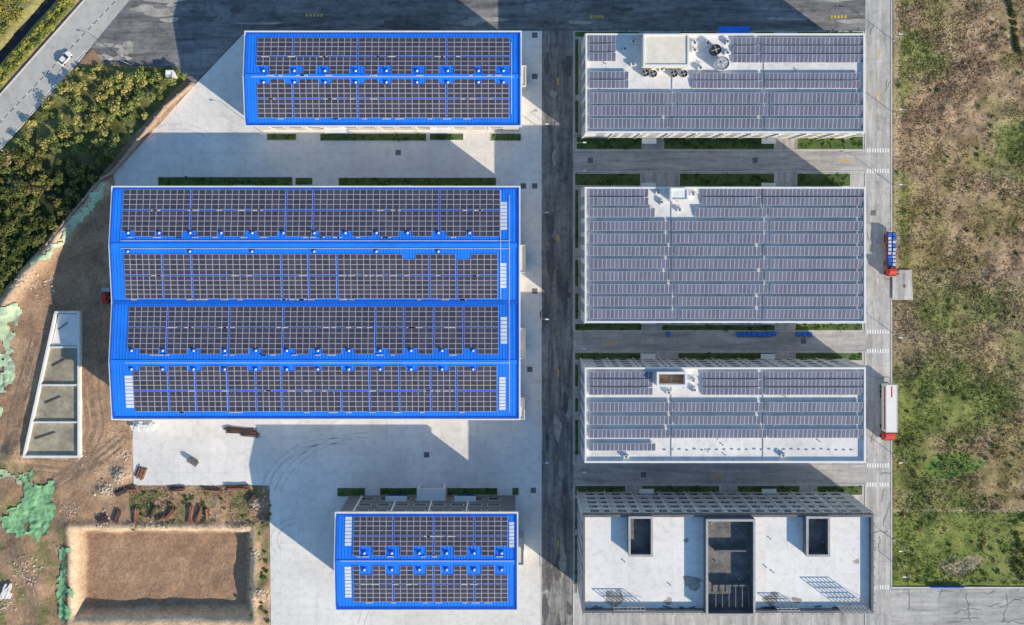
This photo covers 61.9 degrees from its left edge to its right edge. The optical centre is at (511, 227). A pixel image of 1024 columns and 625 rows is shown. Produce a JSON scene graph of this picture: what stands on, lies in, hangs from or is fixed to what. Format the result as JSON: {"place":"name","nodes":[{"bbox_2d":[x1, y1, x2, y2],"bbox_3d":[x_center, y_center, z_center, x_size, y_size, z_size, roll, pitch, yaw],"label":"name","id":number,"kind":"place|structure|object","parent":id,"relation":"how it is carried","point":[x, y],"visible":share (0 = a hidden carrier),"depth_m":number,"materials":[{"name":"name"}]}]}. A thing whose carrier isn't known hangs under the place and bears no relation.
{"place":"outdoors","nodes":[
{"label":"outdoors","id":0,"kind":"place"},
{"bbox_2d":[0,0,55,63],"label":"canal water","id":1,"kind":"structure","parent":0,"point":[21,32],"depth_m":241.25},
{"bbox_2d":[0,0,128,147],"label":"country road","id":2,"kind":"structure","parent":0,"point":[78,23],"depth_m":239.99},
{"bbox_2d":[0,0,115,146],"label":"lane marking","id":3,"kind":"object","parent":2,"relation":"on","point":[54,84],"visible":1,"depth_m":239.97,"materials":[{"name":"white paint"}]},
{"bbox_2d":[57,51,71,65],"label":"parked car","id":4,"kind":"object","parent":2,"relation":"on","point":[66,56],"visible":1,"depth_m":239.01,"materials":[{"name":"white paint"}]},
{"bbox_2d":[186,457,198,466],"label":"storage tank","id":5,"kind":"object","parent":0,"point":[192,461],"visible":1,"depth_m":238.54,"materials":[{"name":"metal"}]},
{"bbox_2d":[114,31,541,624],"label":"concrete pavement","id":6,"kind":"structure","parent":0,"point":[504,457],"depth_m":239.98,"materials":[{"name":"concrete"}]},
{"bbox_2d":[135,466,147,479],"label":"timber stack","id":7,"kind":"object","parent":6,"relation":"on","point":[140,472],"visible":1,"depth_m":239.54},
{"bbox_2d":[130,421,155,431],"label":"white material bags","id":8,"kind":"object","parent":6,"relation":"on","point":[140,426],"visible":1,"depth_m":239.04,"materials":[{"name":"fabric"}]},
{"bbox_2d":[223,426,256,436],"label":"rebar bundle","id":9,"kind":"object","parent":6,"relation":"on","point":[236,430],"visible":1,"depth_m":239.50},
{"bbox_2d":[144,123,368,624],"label":"tyre marks","id":10,"kind":"object","parent":6,"relation":"on","point":[285,460],"visible":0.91,"depth_m":239.97},
{"bbox_2d":[233,185,411,185],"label":"walls","id":11,"kind":"structure","parent":6,"relation":"on","point":[254,185],"depth_m":234.70,"materials":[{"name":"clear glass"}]},
{"bbox_2d":[111,187,517,415],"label":"blue metal roof","id":12,"kind":"structure","parent":11,"relation":"on","point":[124,359],"depth_m":225.85,"materials":[{"name":"metal"}]},
{"bbox_2d":[126,231,474,370],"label":"roof ventilators","id":13,"kind":"object","parent":12,"relation":"on","point":[287,350],"visible":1,"depth_m":225.23,"materials":[{"name":"blue metal"}]},
{"bbox_2d":[122,190,499,410],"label":"solar panel array","id":14,"kind":"object","parent":12,"relation":"on","point":[479,223],"visible":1,"depth_m":225.97,"materials":[{"name":"glass"}]},
{"bbox_2d":[108,186,519,419],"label":"white parapet trim","id":15,"kind":"structure","parent":12,"relation":"attached to","point":[114,417],"depth_m":226.65,"materials":[{"name":"metal"}]},
{"bbox_2d":[121,190,509,412],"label":"cable trays","id":16,"kind":"object","parent":12,"relation":"on","point":[500,240],"visible":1,"depth_m":225.21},
{"bbox_2d":[124,202,506,409],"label":"skylights","id":17,"kind":"object","parent":12,"relation":"on","point":[130,397],"visible":1,"depth_m":226.03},
{"bbox_2d":[257,127,518,132],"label":"walls","id":18,"kind":"structure","parent":6,"relation":"on","point":[345,129],"depth_m":234.70,"materials":[{"name":"white concrete"}]},
{"bbox_2d":[245,34,518,122],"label":"blue metal roof","id":19,"kind":"structure","parent":18,"relation":"on","point":[252,69],"depth_m":225.12,"materials":[{"name":"metal"}]},
{"bbox_2d":[243,31,521,126],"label":"white parapet trim","id":20,"kind":"structure","parent":19,"relation":"attached to","point":[247,124],"depth_m":225.65,"materials":[{"name":"metal"}]},
{"bbox_2d":[251,42,513,118],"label":"cable trays","id":21,"kind":"object","parent":19,"relation":"on","point":[511,76],"visible":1,"depth_m":224.20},
{"bbox_2d":[256,38,509,117],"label":"solar panel array","id":22,"kind":"object","parent":19,"relation":"on","point":[344,88],"visible":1,"depth_m":224.98,"materials":[{"name":"glass"}]},
{"bbox_2d":[262,69,504,83],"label":"roof ventilators","id":23,"kind":"object","parent":19,"relation":"on","point":[356,71],"visible":1,"depth_m":224.30,"materials":[{"name":"blue metal"}]},
{"bbox_2d":[340,495,515,510],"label":"walls","id":24,"kind":"structure","parent":6,"relation":"on","point":[449,503],"depth_m":232.96,"materials":[{"name":"grey concrete"}]},
{"bbox_2d":[336,515,515,606],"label":"blue metal roof","id":25,"kind":"structure","parent":24,"relation":"on","point":[478,560],"depth_m":222.97,"materials":[{"name":"metal"}]},
{"bbox_2d":[334,511,517,610],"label":"white parapet trim","id":26,"kind":"structure","parent":25,"relation":"attached to","point":[337,513],"depth_m":223.73,"materials":[{"name":"metal"}]},
{"bbox_2d":[344,517,513,596],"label":"skylights","id":27,"kind":"object","parent":25,"relation":"on","point":[348,531],"visible":1,"depth_m":223.25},
{"bbox_2d":[357,536,502,602],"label":"cable trays","id":28,"kind":"object","parent":25,"relation":"on","point":[416,584],"visible":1,"depth_m":223.00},
{"bbox_2d":[353,517,507,601],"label":"solar panel array","id":29,"kind":"object","parent":25,"relation":"on","point":[443,526],"visible":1,"depth_m":223.20,"materials":[{"name":"glass"}]},
{"bbox_2d":[362,551,503,570],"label":"roof ventilators","id":30,"kind":"object","parent":25,"relation":"on","point":[446,553],"visible":1,"depth_m":222.53,"materials":[{"name":"blue metal"}]},
{"bbox_2d":[417,484,445,500],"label":"entrance canopy","id":31,"kind":"object","parent":24,"relation":"attached to","point":[430,494],"visible":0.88,"depth_m":235.30,"materials":[{"name":"white metal"}]},
{"bbox_2d":[518,65,525,565],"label":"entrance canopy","id":32,"kind":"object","parent":6,"relation":"on","point":[522,396],"depth_m":235.00,"materials":[{"name":"white metal"}]},
{"bbox_2d":[91,0,892,83],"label":"asphalt pavement","id":33,"kind":"structure","parent":0,"point":[194,50],"depth_m":239.97,"materials":[{"name":"asphalt"}]},
{"bbox_2d":[716,26,749,32],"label":"blue carport","id":34,"kind":"object","parent":33,"relation":"on","point":[734,29],"visible":0.69,"depth_m":235.52,"materials":[{"name":"metal"}]},
{"bbox_2d":[158,31,863,593],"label":"planting bed","id":35,"kind":"object","parent":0,"point":[818,179],"visible":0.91,"depth_m":239.90,"materials":[{"name":"plant"}]},
{"bbox_2d":[159,30,862,584],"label":"bed shrubs","id":36,"kind":"object","parent":35,"relation":"on","point":[683,142],"visible":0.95,"depth_m":239.70,"materials":[{"name":"green plant"}]},
{"bbox_2d":[0,0,1023,624],"bbox_3d":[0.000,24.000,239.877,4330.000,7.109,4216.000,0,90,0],"label":"ground","id":37,"kind":"structure","parent":0,"point":[182,572],"depth_m":239.99,"materials":[{"name":"plant"}]},
{"bbox_2d":[0,583,12,599],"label":"precast blocks","id":38,"kind":"object","parent":37,"relation":"on","point":[6,593],"depth_m":239.02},
{"bbox_2d":[0,303,21,437],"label":"faded debris netting","id":39,"kind":"object","parent":37,"relation":"on","point":[12,312],"visible":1,"depth_m":239.50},
{"bbox_2d":[0,469,21,483],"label":"green debris netting","id":40,"kind":"object","parent":37,"relation":"on","point":[4,472],"visible":1,"depth_m":239.63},
{"bbox_2d":[0,150,44,294],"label":"ditch shrubs","id":41,"kind":"object","parent":37,"relation":"on","point":[10,240],"visible":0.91,"depth_m":239.10,"materials":[{"name":"green plant"}]},
{"bbox_2d":[0,469,55,541],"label":"green debris netting","id":42,"kind":"object","parent":37,"relation":"on","point":[36,508],"visible":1,"depth_m":239.68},
{"bbox_2d":[0,0,77,87],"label":"roadside hedge","id":43,"kind":"object","parent":37,"relation":"on","point":[22,52],"visible":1,"depth_m":239.21,"materials":[{"name":"green plant"}]},
{"bbox_2d":[22,311,82,457],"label":"concrete settling tank","id":44,"kind":"object","parent":37,"relation":"on","point":[55,428],"visible":1,"depth_m":239.45,"materials":[{"name":"concrete"}]},
{"bbox_2d":[1,283,126,624],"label":"wheel tracks","id":45,"kind":"object","parent":37,"relation":"on","point":[90,374],"visible":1,"depth_m":239.86},
{"bbox_2d":[56,547,74,622],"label":"green debris netting","id":46,"kind":"object","parent":37,"relation":"on","point":[64,611],"visible":1,"depth_m":239.58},
{"bbox_2d":[31,182,104,267],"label":"green debris netting","id":47,"kind":"object","parent":37,"relation":"on","point":[95,198],"visible":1,"depth_m":237.67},
{"bbox_2d":[0,63,186,283],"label":"tree thicket","id":48,"kind":"object","parent":37,"relation":"on","point":[86,144],"visible":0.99,"depth_m":237.86,"materials":[{"name":"green plant"}]},
{"bbox_2d":[96,514,109,523],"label":"formwork stack","id":49,"kind":"object","parent":37,"relation":"on","point":[104,517],"visible":1,"depth_m":239.48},
{"bbox_2d":[101,288,110,303],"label":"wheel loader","id":50,"kind":"object","parent":37,"relation":"on","point":[105,298],"visible":0.99,"depth_m":238.66,"materials":[{"name":"red paint"}]},
{"bbox_2d":[113,509,120,523],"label":"formwork stack","id":51,"kind":"object","parent":37,"relation":"on","point":[117,516],"visible":1,"depth_m":239.44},
{"bbox_2d":[45,82,194,244],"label":"boundary wall","id":52,"kind":"structure","parent":37,"relation":"on","point":[150,127],"depth_m":238.01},
{"bbox_2d":[115,487,125,496],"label":"formwork stack","id":53,"kind":"object","parent":37,"relation":"on","point":[121,491],"visible":1,"depth_m":239.47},
{"bbox_2d":[125,485,136,492],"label":"timber stack","id":54,"kind":"object","parent":37,"relation":"on","point":[130,489],"visible":1,"depth_m":239.39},
{"bbox_2d":[0,149,269,614],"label":"rubble","id":55,"kind":"object","parent":37,"relation":"on","point":[123,470],"visible":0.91,"depth_m":239.44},
{"bbox_2d":[132,507,138,523],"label":"timber stack","id":56,"kind":"object","parent":37,"relation":"on","point":[135,517],"visible":1,"depth_m":239.40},
{"bbox_2d":[165,507,175,519],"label":"timber stack","id":57,"kind":"object","parent":37,"relation":"on","point":[170,513],"visible":1,"depth_m":239.24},
{"bbox_2d":[166,70,176,78],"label":"guard hut","id":58,"kind":"object","parent":37,"relation":"on","point":[172,73],"visible":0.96,"depth_m":237.15,"materials":[{"name":"white metal"}]},
{"bbox_2d":[169,486,185,491],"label":"formwork stack","id":59,"kind":"object","parent":37,"relation":"on","point":[173,489],"visible":1,"depth_m":239.53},
{"bbox_2d":[186,504,193,523],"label":"timber stack","id":60,"kind":"object","parent":37,"relation":"on","point":[190,513],"visible":1,"depth_m":239.34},
{"bbox_2d":[192,506,203,524],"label":"timber stack","id":61,"kind":"object","parent":37,"relation":"on","point":[198,515],"visible":1,"depth_m":239.44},
{"bbox_2d":[129,484,270,529],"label":"weeds","id":62,"kind":"object","parent":37,"relation":"on","point":[165,509],"visible":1,"depth_m":239.80,"materials":[{"name":"green plant"}]},
{"bbox_2d":[203,488,221,493],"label":"timber stack","id":63,"kind":"object","parent":37,"relation":"on","point":[216,490],"visible":1,"depth_m":239.54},
{"bbox_2d":[226,485,250,490],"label":"timber stack","id":64,"kind":"object","parent":37,"relation":"on","point":[237,487],"visible":1,"depth_m":239.16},
{"bbox_2d":[246,492,257,503],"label":"formwork stack","id":65,"kind":"object","parent":37,"relation":"on","point":[252,496],"visible":1,"depth_m":239.06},
{"bbox_2d":[0,0,1023,624],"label":"kerb","id":66,"kind":"structure","parent":37,"relation":"on","point":[636,464],"depth_m":239.88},
{"bbox_2d":[131,0,1023,622],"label":"field shrubs","id":67,"kind":"object","parent":37,"relation":"on","point":[1019,52],"visible":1,"depth_m":239.59,"materials":[{"name":"green plant"}]},
{"bbox_2d":[574,151,864,170],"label":"access lane","id":68,"kind":"structure","parent":37,"relation":"on","point":[711,160],"depth_m":239.97,"materials":[{"name":"concrete"}]},
{"bbox_2d":[574,465,864,483],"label":"access lane","id":69,"kind":"structure","parent":37,"relation":"on","point":[734,474],"depth_m":239.97,"materials":[{"name":"concrete"}]},
{"bbox_2d":[574,332,864,350],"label":"access lane","id":70,"kind":"structure","parent":37,"relation":"on","point":[723,341],"depth_m":239.97,"materials":[{"name":"concrete"}]},
{"bbox_2d":[573,31,891,624],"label":"paved yard","id":71,"kind":"structure","parent":37,"relation":"on","point":[671,179],"depth_m":239.98,"materials":[{"name":"concrete"}]},
{"bbox_2d":[306,14,888,588],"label":"road marking","id":72,"kind":"object","parent":71,"relation":"on","point":[870,330],"visible":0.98,"depth_m":239.96,"materials":[{"name":"white paint"}]},
{"bbox_2d":[580,354,864,462],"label":"walls","id":73,"kind":"structure","parent":71,"relation":"on","point":[650,360],"depth_m":232.52,"materials":[{"name":"grey concrete"}]},
{"bbox_2d":[587,369,862,459],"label":"flat roof","id":74,"kind":"structure","parent":73,"relation":"on","point":[687,394],"depth_m":224.96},
{"bbox_2d":[655,371,686,386],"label":"stair hut","id":75,"kind":"object","parent":74,"relation":"on","point":[663,378],"visible":1,"depth_m":224.15,"materials":[{"name":"white concrete"}]},
{"bbox_2d":[600,371,843,457],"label":"roof pipes","id":76,"kind":"object","parent":74,"relation":"on","point":[717,438],"visible":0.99,"depth_m":224.80,"materials":[{"name":"metal"}]},
{"bbox_2d":[605,371,844,449],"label":"panel racks","id":77,"kind":"object","parent":74,"relation":"on","point":[725,415],"visible":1,"depth_m":224.83,"materials":[{"name":"metal"}]},
{"bbox_2d":[589,372,862,450],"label":"solar panel array","id":78,"kind":"object","parent":77,"relation":"on","point":[716,420],"visible":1,"depth_m":224.28,"materials":[{"name":"glass"}]},
{"bbox_2d":[584,367,865,462],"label":"parapet","id":79,"kind":"structure","parent":74,"relation":"on","point":[724,461],"depth_m":224.10,"materials":[{"name":"white concrete"}]},
{"bbox_2d":[664,449,852,450],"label":"rack footings","id":80,"kind":"object","parent":74,"relation":"on","point":[762,449],"visible":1,"depth_m":224.75,"materials":[{"name":"concrete"}]},
{"bbox_2d":[581,34,863,143],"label":"walls","id":81,"kind":"structure","parent":71,"relation":"on","point":[650,138],"depth_m":232.25,"materials":[{"name":"white concrete"}]},
{"bbox_2d":[587,36,861,130],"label":"flat roof","id":82,"kind":"structure","parent":81,"relation":"on","point":[660,82],"depth_m":225.96,"materials":[{"name":"concrete"}]},
{"bbox_2d":[641,34,688,68],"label":"roof penthouse","id":83,"kind":"object","parent":82,"relation":"on","point":[667,51],"visible":1,"depth_m":221.45,"materials":[{"name":"concrete"}]},
{"bbox_2d":[601,39,802,128],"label":"roof pipes","id":84,"kind":"object","parent":82,"relation":"on","point":[721,115],"visible":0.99,"depth_m":225.87,"materials":[{"name":"metal"}]},
{"bbox_2d":[585,33,864,132],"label":"parapet","id":85,"kind":"structure","parent":82,"relation":"on","point":[777,34],"depth_m":225.10,"materials":[{"name":"white concrete"}]},
{"bbox_2d":[589,38,861,128],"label":"panel racks","id":86,"kind":"object","parent":82,"relation":"on","point":[727,88],"visible":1,"depth_m":225.80,"materials":[{"name":"metal"}]},
{"bbox_2d":[589,35,862,127],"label":"solar panel array","id":87,"kind":"object","parent":86,"relation":"on","point":[786,52],"visible":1,"depth_m":225.26,"materials":[{"name":"glass"}]},
{"bbox_2d":[580,183,864,323],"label":"walls","id":88,"kind":"structure","parent":71,"relation":"on","point":[582,235],"depth_m":232.63,"materials":[{"name":"white concrete"}]},
{"bbox_2d":[587,189,862,320],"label":"flat roof","id":89,"kind":"structure","parent":88,"relation":"on","point":[687,213],"depth_m":225.46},
{"bbox_2d":[669,188,687,200],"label":"stair hut","id":90,"kind":"object","parent":89,"relation":"on","point":[678,194],"visible":1,"depth_m":222.65,"materials":[{"name":"white concrete"}]},
{"bbox_2d":[584,187,865,322],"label":"parapet","id":91,"kind":"structure","parent":89,"relation":"on","point":[585,254],"depth_m":224.60,"materials":[{"name":"white concrete"}]},
{"bbox_2d":[589,189,862,318],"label":"panel racks","id":92,"kind":"object","parent":89,"relation":"on","point":[734,268],"visible":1,"depth_m":225.30,"materials":[{"name":"metal"}]},
{"bbox_2d":[589,189,862,318],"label":"solar panel array","id":93,"kind":"object","parent":92,"relation":"on","point":[716,196],"visible":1,"depth_m":224.75,"materials":[{"name":"glass"}]},
{"bbox_2d":[668,191,837,312],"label":"roof pipes","id":94,"kind":"object","parent":89,"relation":"on","point":[671,245],"visible":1,"depth_m":225.30,"materials":[{"name":"metal"}]},
{"bbox_2d":[577,489,871,608],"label":"walls","id":95,"kind":"structure","parent":71,"relation":"on","point":[711,505],"depth_m":229.81,"materials":[{"name":"grey concrete"}]},
{"bbox_2d":[585,517,868,607],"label":"flat roof","id":96,"kind":"structure","parent":95,"relation":"on","point":[838,574],"depth_m":221.96,"materials":[{"name":"concrete"}]},
{"bbox_2d":[627,515,652,556],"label":"stair core","id":97,"kind":"object","parent":96,"relation":"on","point":[639,535],"visible":1,"depth_m":221.85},
{"bbox_2d":[582,513,873,612],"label":"parapet","id":98,"kind":"structure","parent":96,"relation":"on","point":[775,610],"depth_m":220.59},
{"bbox_2d":[703,517,755,615],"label":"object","id":99,"kind":"object","parent":96,"relation":"on","point":[727,566],"visible":1,"depth_m":221.95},
{"bbox_2d":[712,547,748,606],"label":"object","id":100,"kind":"object","parent":99,"relation":"on","point":[730,549],"visible":1,"depth_m":220.26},
{"bbox_2d":[604,538,859,606],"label":"roof stains","id":101,"kind":"object","parent":96,"relation":"on","point":[692,583],"visible":1,"depth_m":221.94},
{"bbox_2d":[803,515,829,556],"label":"stair core","id":102,"kind":"object","parent":96,"relation":"on","point":[816,530],"visible":1,"depth_m":221.54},
{"bbox_2d":[577,490,875,614],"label":"scaffolding","id":103,"kind":"object","parent":71,"relation":"on","point":[773,607],"visible":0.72,"depth_m":229.38,"materials":[{"name":"metal"}]},
{"bbox_2d":[613,599,872,613],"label":"rooftop sign frame","id":104,"kind":"object","parent":103,"relation":"on","point":[785,608],"visible":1,"depth_m":219.52,"materials":[{"name":"metal"}]},
{"bbox_2d":[892,270,912,299],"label":"concrete pad","id":105,"kind":"object","parent":37,"relation":"on","point":[900,291],"visible":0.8,"depth_m":239.55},
{"bbox_2d":[929,586,963,587],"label":"road barrier","id":106,"kind":"object","parent":37,"relation":"on","point":[946,586],"visible":1,"depth_m":239.34,"materials":[{"name":"blue plastic"}]},
{"bbox_2d":[893,0,1023,584],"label":"field grass","id":107,"kind":"structure","parent":37,"relation":"on","point":[945,360],"depth_m":239.88,"materials":[{"name":"green plant"}]},
{"bbox_2d":[542,31,572,624],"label":"asphalt road","id":108,"kind":"structure","parent":0,"point":[557,330],"depth_m":239.97,"materials":[{"name":"asphalt"}]},
{"bbox_2d":[95,0,1023,624],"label":"road repair patches","id":109,"kind":"object","parent":108,"relation":"on","point":[559,568],"visible":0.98,"depth_m":239.93,"materials":[{"name":"asphalt"}]},
{"bbox_2d":[709,44,721,55],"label":"cooling tower","id":110,"kind":"structure","parent":0,"point":[715,49],"depth_m":224.00,"materials":[{"name":"metal"}]},
{"bbox_2d":[714,56,728,70],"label":"cooling tower","id":111,"kind":"structure","parent":0,"point":[722,62],"depth_m":223.20,"materials":[{"name":"metal"}]},
{"bbox_2d":[865,0,889,624],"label":"service road","id":112,"kind":"structure","parent":0,"point":[877,14],"depth_m":239.96,"materials":[{"name":"concrete"}]},
{"bbox_2d":[880,383,897,439],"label":"box truck","id":113,"kind":"object","parent":112,"relation":"on","point":[889,397],"visible":1,"depth_m":235.96,"materials":[{"name":"white metal"}]},
{"bbox_2d":[884,232,896,276],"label":"flatbed truck","id":114,"kind":"object","parent":112,"relation":"on","point":[890,262],"visible":1,"depth_m":237.60,"materials":[{"name":"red metal"}]},
{"bbox_2d":[890,589,1023,624],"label":"side road","id":115,"kind":"structure","parent":0,"point":[928,606],"depth_m":239.98,"materials":[{"name":"concrete"}]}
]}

